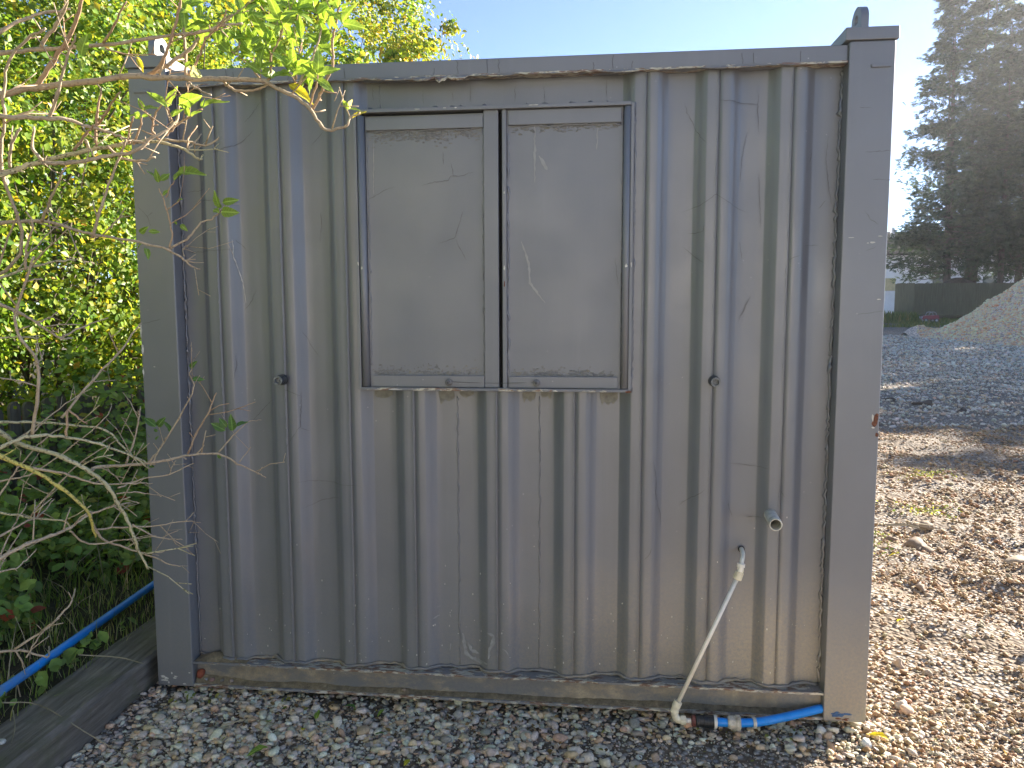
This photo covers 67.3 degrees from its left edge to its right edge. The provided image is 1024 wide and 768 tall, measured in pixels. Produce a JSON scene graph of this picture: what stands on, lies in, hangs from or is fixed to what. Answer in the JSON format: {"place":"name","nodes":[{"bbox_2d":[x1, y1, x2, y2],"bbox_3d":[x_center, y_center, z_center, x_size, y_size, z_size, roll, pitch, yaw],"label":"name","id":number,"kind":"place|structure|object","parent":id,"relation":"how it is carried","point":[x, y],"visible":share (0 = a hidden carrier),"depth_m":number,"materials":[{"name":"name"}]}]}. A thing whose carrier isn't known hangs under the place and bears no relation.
{"place":"outdoors","nodes":[
{"label":"outdoors","id":0,"kind":"place"},
{"bbox_2d":[0,346,154,724],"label":"bank","id":1,"kind":"structure","parent":0,"point":[51,608],"depth_m":3.53,"materials":[{"name":"green plant"}]},
{"bbox_2d":[0,1,96,399],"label":"hedge shrub","id":2,"kind":"object","parent":1,"relation":"on","point":[76,254],"visible":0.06,"depth_m":9.96,"materials":[{"name":"green plant"}]},
{"bbox_2d":[0,0,98,469],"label":"hedge shrub","id":3,"kind":"object","parent":1,"relation":"on","point":[5,211],"visible":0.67,"depth_m":5.39,"materials":[{"name":"green plant"}]},
{"bbox_2d":[0,0,116,400],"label":"hedge shrub","id":4,"kind":"object","parent":1,"relation":"on","point":[5,144],"visible":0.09,"depth_m":7.60,"materials":[{"name":"green plant"}]},
{"bbox_2d":[0,383,146,503],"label":"picket fence","id":5,"kind":"object","parent":1,"relation":"on","point":[20,429],"visible":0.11,"depth_m":5.27,"materials":[{"name":"green plant"}]},
{"bbox_2d":[0,328,152,707],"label":"undergrowth","id":6,"kind":"object","parent":1,"relation":"on","point":[15,605],"visible":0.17,"depth_m":4.26,"materials":[{"name":"green plant"}]},
{"bbox_2d":[0,427,152,701],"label":"dry stalks","id":7,"kind":"object","parent":1,"relation":"on","point":[67,578],"visible":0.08,"depth_m":3.68,"materials":[{"name":"plant"}]},
{"bbox_2d":[0,580,153,696],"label":"water pipe","id":8,"kind":"object","parent":1,"relation":"on","point":[21,676],"visible":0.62,"depth_m":3.13,"materials":[{"name":"blue plastic"}]},
{"bbox_2d":[0,0,179,393],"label":"hedge shrub","id":9,"kind":"object","parent":1,"relation":"on","point":[83,249],"visible":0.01,"depth_m":11.21,"materials":[{"name":"green plant"}]},
{"bbox_2d":[0,0,213,454],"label":"hedge shrub","id":10,"kind":"object","parent":1,"relation":"on","point":[91,17],"visible":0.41,"depth_m":6.08,"materials":[{"name":"green plant"}]},
{"bbox_2d":[5,0,308,399],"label":"hedge shrub","id":11,"kind":"object","parent":1,"relation":"on","point":[209,54],"visible":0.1,"depth_m":7.36,"materials":[{"name":"green plant"}]},
{"bbox_2d":[0,0,366,674],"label":"elder shrub","id":12,"kind":"object","parent":1,"relation":"on","point":[312,69],"visible":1,"depth_m":2.16,"materials":[{"name":"green plant"}]},
{"bbox_2d":[50,0,354,294],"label":"hedge shrub","id":13,"kind":"object","parent":1,"relation":"on","point":[306,25],"depth_m":9.42,"materials":[{"name":"green plant"}]},
{"bbox_2d":[171,0,396,68],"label":"hazel tree","id":14,"kind":"object","parent":1,"relation":"on","point":[356,55],"visible":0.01,"depth_m":13.03,"materials":[{"name":"green plant"}]},
{"bbox_2d":[235,0,478,66],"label":"hazel tree","id":15,"kind":"object","parent":1,"relation":"on","point":[411,46],"visible":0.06,"depth_m":10.84,"materials":[{"name":"green plant"}]},
{"bbox_2d":[196,669,204,677],"bbox_3d":[-1.257,1.171,3.110,0.032,0.040,0.018,-1,6,-5],"label":"rust patch","id":16,"kind":"object","parent":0,"point":[200,673],"visible":1,"depth_m":3.10,"materials":[{"name":"orange metal"}]},
{"bbox_2d":[0,0,1023,304],"label":"sky","id":17,"kind":"structure","parent":0,"point":[506,28],"materials":[{"name":"blue"}]},
{"bbox_2d":[37,319,1023,767],"bbox_3d":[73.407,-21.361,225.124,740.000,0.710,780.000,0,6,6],"label":"ground","id":18,"kind":"structure","parent":0,"point":[979,683],"depth_m":3.55,"materials":[{"name":"grey gravel"}]},
{"bbox_2d":[0,616,158,767],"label":"timber sleeper","id":19,"kind":"object","parent":18,"relation":"on","point":[96,696],"visible":0.7,"depth_m":2.81,"materials":[{"name":"grey wood"}]},
{"bbox_2d":[0,739,6,744],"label":"pebble","id":20,"kind":"object","parent":19,"relation":"on","point":[2,741],"visible":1,"depth_m":2.50,"materials":[{"name":"stone"}]},
{"bbox_2d":[11,710,15,742],"bbox_3d":[-1.684,1.155,2.599,0.012,0.010,0.228,-4,7,-32],"label":"twig","id":21,"kind":"object","parent":19,"relation":"on","point":[14,725],"visible":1,"depth_m":2.61,"materials":[{"name":"grey wood"}]},
{"bbox_2d":[79,654,143,663],"bbox_3d":[-1.599,1.096,3.083,0.271,0.029,0.031,0,6,5],"label":"twig","id":22,"kind":"object","parent":19,"relation":"on","point":[108,656],"visible":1,"depth_m":3.09,"materials":[{"name":"brown wood"}]},
{"bbox_2d":[218,756,232,764],"bbox_3d":[-0.982,1.296,2.643,0.054,0.026,0.029,-4,7,-33],"label":"rock","id":23,"kind":"object","parent":18,"relation":"on","point":[224,759],"visible":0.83,"depth_m":2.64,"materials":[{"name":"stone"}]},
{"bbox_2d":[392,763,399,767],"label":"rock","id":24,"kind":"object","parent":18,"relation":"on","point":[396,765],"visible":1,"depth_m":2.59,"materials":[{"name":"stone"}]},
{"bbox_2d":[124,6,899,722],"bbox_3d":[0.257,-0.332,5.811,2.753,2.538,6.199,0,6,6],"label":"site cabin","id":25,"kind":"object","parent":18,"relation":"on","point":[556,380],"visible":0.99,"depth_m":2.87,"materials":[{"name":"grey metal"}]},
{"bbox_2d":[353,100,636,392],"bbox_3d":[-0.070,-0.496,2.827,1.035,1.050,0.062,0,6,6],"label":"window frame","id":26,"kind":"structure","parent":25,"relation":"in","point":[434,110],"depth_m":2.80,"materials":[{"name":"grey paint"}]},
{"bbox_2d":[670,547,822,730],"bbox_3d":[0.859,0.928,2.812,0.568,0.637,0.164,-2,6,-14],"label":"water supply pipe","id":27,"kind":"object","parent":25,"relation":"attached to","point":[736,722],"visible":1,"depth_m":2.78,"materials":[{"name":"plastic"}]},
{"bbox_2d":[56,681,1023,767],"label":"gravel","id":28,"kind":"structure","parent":18,"relation":"on","point":[195,729],"depth_m":2.80,"materials":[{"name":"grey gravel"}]},
{"bbox_2d":[1,702,135,761],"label":"twig","id":29,"kind":"object","parent":28,"relation":"on","point":[71,723],"visible":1,"depth_m":2.67,"materials":[{"name":"wood"}]},
{"bbox_2d":[221,719,281,725],"bbox_3d":[-0.951,1.242,2.823,0.222,0.011,0.034,0,6,1],"label":"twig","id":30,"kind":"object","parent":28,"relation":"on","point":[248,719],"visible":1,"depth_m":2.82,"materials":[{"name":"wood"}]},
{"bbox_2d":[247,744,267,755],"bbox_3d":[-0.886,1.273,2.670,0.075,0.023,0.031,-4,14,-29],"label":"fallen leaf","id":31,"kind":"object","parent":28,"relation":"on","point":[259,747],"visible":1,"depth_m":2.67,"materials":[{"name":"green plant"}]},
{"bbox_2d":[314,710,319,718],"bbox_3d":[-0.733,1.244,2.899,0.023,0.008,0.050,-8,15,1],"label":"fallen leaf","id":32,"kind":"object","parent":28,"relation":"on","point":[316,714],"visible":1,"depth_m":2.89,"materials":[{"name":"green plant"}]},
{"bbox_2d":[869,732,888,739],"bbox_3d":[1.311,1.259,2.758,0.075,0.021,0.028,3,10,45],"label":"fallen leaf","id":33,"kind":"object","parent":28,"relation":"on","point":[882,734],"visible":1,"depth_m":2.76,"materials":[{"name":"yellow plant"}]},
{"bbox_2d":[168,466,964,708],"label":"weed sprigs","id":34,"kind":"object","parent":18,"relation":"on","point":[288,697],"visible":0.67,"depth_m":5.77,"materials":[{"name":"green plant"}]},
{"bbox_2d":[884,536,899,541],"bbox_3d":[2.509,1.037,5.080,0.098,0.065,0.058,2,6,18],"label":"rock","id":35,"kind":"object","parent":18,"relation":"on","point":[891,538],"visible":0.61,"depth_m":5.08,"materials":[{"name":"stone"}]},
{"bbox_2d":[892,658,905,668],"bbox_3d":[1.685,1.215,3.341,0.049,0.051,0.062,0,6,6],"label":"rock","id":36,"kind":"object","parent":18,"relation":"on","point":[898,662],"visible":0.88,"depth_m":3.33,"materials":[{"name":"stone"}]},
{"bbox_2d":[894,700,906,709],"bbox_3d":[1.517,1.253,2.989,0.053,0.038,0.058,0,6,6],"label":"rock","id":37,"kind":"object","parent":18,"relation":"on","point":[898,704],"visible":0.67,"depth_m":2.99,"materials":[{"name":"stone"}]},
{"bbox_2d":[904,536,933,553],"bbox_3d":[2.614,1.045,4.969,0.155,0.108,0.220,0,6,6],"label":"rock","id":38,"kind":"object","parent":18,"relation":"on","point":[917,543],"visible":0.81,"depth_m":4.92,"materials":[{"name":"stone"}]},
{"bbox_2d":[915,583,924,592],"bbox_3d":[2.265,1.131,4.259,0.047,0.049,0.077,0,6,6],"label":"rock","id":39,"kind":"object","parent":18,"relation":"on","point":[920,586],"visible":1,"depth_m":4.24,"materials":[{"name":"stone"}]},
{"bbox_2d":[911,399,932,405],"bbox_3d":[6.488,0.304,12.151,0.329,0.125,0.203,0,6,6],"label":"rock","id":40,"kind":"object","parent":18,"relation":"on","point":[928,402],"visible":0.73,"depth_m":12.11,"materials":[{"name":"stone"}]},
{"bbox_2d":[919,521,933,529],"bbox_3d":[2.902,1.004,5.393,0.107,0.090,0.094,-3,7,-30],"label":"rock","id":41,"kind":"object","parent":18,"relation":"on","point":[927,522],"visible":0.62,"depth_m":5.37,"materials":[{"name":"stone"}]},
{"bbox_2d":[921,669,932,676],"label":"rock","id":42,"kind":"object","parent":18,"relation":"on","point":[927,672],"visible":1,"depth_m":3.26,"materials":[{"name":"stone"}]},
{"bbox_2d":[919,312,938,322],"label":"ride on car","id":43,"kind":"object","parent":18,"relation":"on","point":[933,318],"visible":0.82,"depth_m":49.67,"materials":[{"name":"red plastic"}]},
{"bbox_2d":[879,365,1023,429],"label":"gravel","id":44,"kind":"structure","parent":18,"relation":"on","point":[949,386],"depth_m":13.86,"materials":[{"name":"grey gravel"}]},
{"bbox_2d":[882,334,1023,366],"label":"gravel","id":45,"kind":"structure","parent":18,"relation":"on","point":[1013,360],"depth_m":24.40,"materials":[{"name":"grey gravel"}]},
{"bbox_2d":[884,227,1023,313],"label":"white house","id":46,"kind":"structure","parent":18,"relation":"on","point":[889,299],"depth_m":73.54,"materials":[{"name":"tile"}]},
{"bbox_2d":[885,278,895,291],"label":"window","id":47,"kind":"structure","parent":46,"relation":"in","point":[889,286],"depth_m":73.66,"materials":[{"name":"white"}]},
{"bbox_2d":[983,276,993,282],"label":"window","id":48,"kind":"structure","parent":46,"relation":"in","point":[987,280],"depth_m":72.66,"materials":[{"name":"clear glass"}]},
{"bbox_2d":[894,282,1014,318],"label":"board fence","id":49,"kind":"object","parent":18,"relation":"on","point":[949,300],"visible":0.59,"depth_m":53.60,"materials":[{"name":"grey wood"}]},
{"bbox_2d":[886,0,1023,283],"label":"conifer tree","id":50,"kind":"object","parent":18,"relation":"on","point":[925,231],"visible":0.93,"depth_m":55.96,"materials":[{"name":"green plant"}]},
{"bbox_2d":[939,277,974,318],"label":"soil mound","id":51,"kind":"object","parent":18,"relation":"on","point":[958,280],"visible":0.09,"depth_m":57.21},
{"bbox_2d":[956,407,966,411],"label":"rock","id":52,"kind":"object","parent":18,"relation":"on","point":[962,409],"visible":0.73,"depth_m":11.40,"materials":[{"name":"stone"}]},
{"bbox_2d":[900,279,1023,346],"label":"gravel heap","id":53,"kind":"object","parent":18,"relation":"on","point":[997,319],"visible":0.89,"depth_m":31.41,"materials":[{"name":"gravel"}]},
{"bbox_2d":[911,0,1023,282],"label":"conifer tree","id":54,"kind":"object","parent":18,"relation":"on","point":[982,8],"visible":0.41,"depth_m":56.35,"materials":[{"name":"green plant"}]},
{"bbox_2d":[937,0,1023,282],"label":"conifer tree","id":55,"kind":"object","parent":18,"relation":"on","point":[1015,12],"visible":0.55,"depth_m":55.03,"materials":[{"name":"green plant"}]},
{"bbox_2d":[953,21,1023,282],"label":"conifer tree","id":56,"kind":"object","parent":18,"relation":"on","point":[1011,256],"visible":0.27,"depth_m":56.47,"materials":[{"name":"green plant"}]},
{"bbox_2d":[1004,555,1023,564],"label":"rock","id":57,"kind":"object","parent":18,"relation":"on","point":[1017,558],"visible":0.77,"depth_m":4.70,"materials":[{"name":"stone"}]},
{"bbox_2d":[1011,78,1023,217],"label":"conifer tree","id":58,"kind":"object","parent":18,"relation":"on","point":[1020,118],"visible":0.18,"depth_m":55.76,"materials":[{"name":"green plant"}]},
{"bbox_2d":[883,309,958,327],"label":"rough grass","id":59,"kind":"structure","parent":0,"point":[911,319],"depth_m":50.07,"materials":[{"name":"green plant"}]},
{"bbox_2d":[847,530,1023,767],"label":"gravel","id":60,"kind":"structure","parent":0,"point":[996,758],"depth_m":3.41,"materials":[{"name":"grey gravel"}]},
{"bbox_2d":[874,425,1023,535],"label":"gravel","id":61,"kind":"structure","parent":0,"point":[999,485],"depth_m":6.91,"materials":[{"name":"beige gravel"}]},
{"bbox_2d":[883,522,940,530],"bbox_3d":[2.744,0.974,5.255,0.373,0.032,0.136,0,6,-3],"label":"stalk bundle","id":62,"kind":"object","parent":61,"relation":"on","point":[905,524],"visible":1,"depth_m":5.26,"materials":[{"name":"plant"}]}
]}

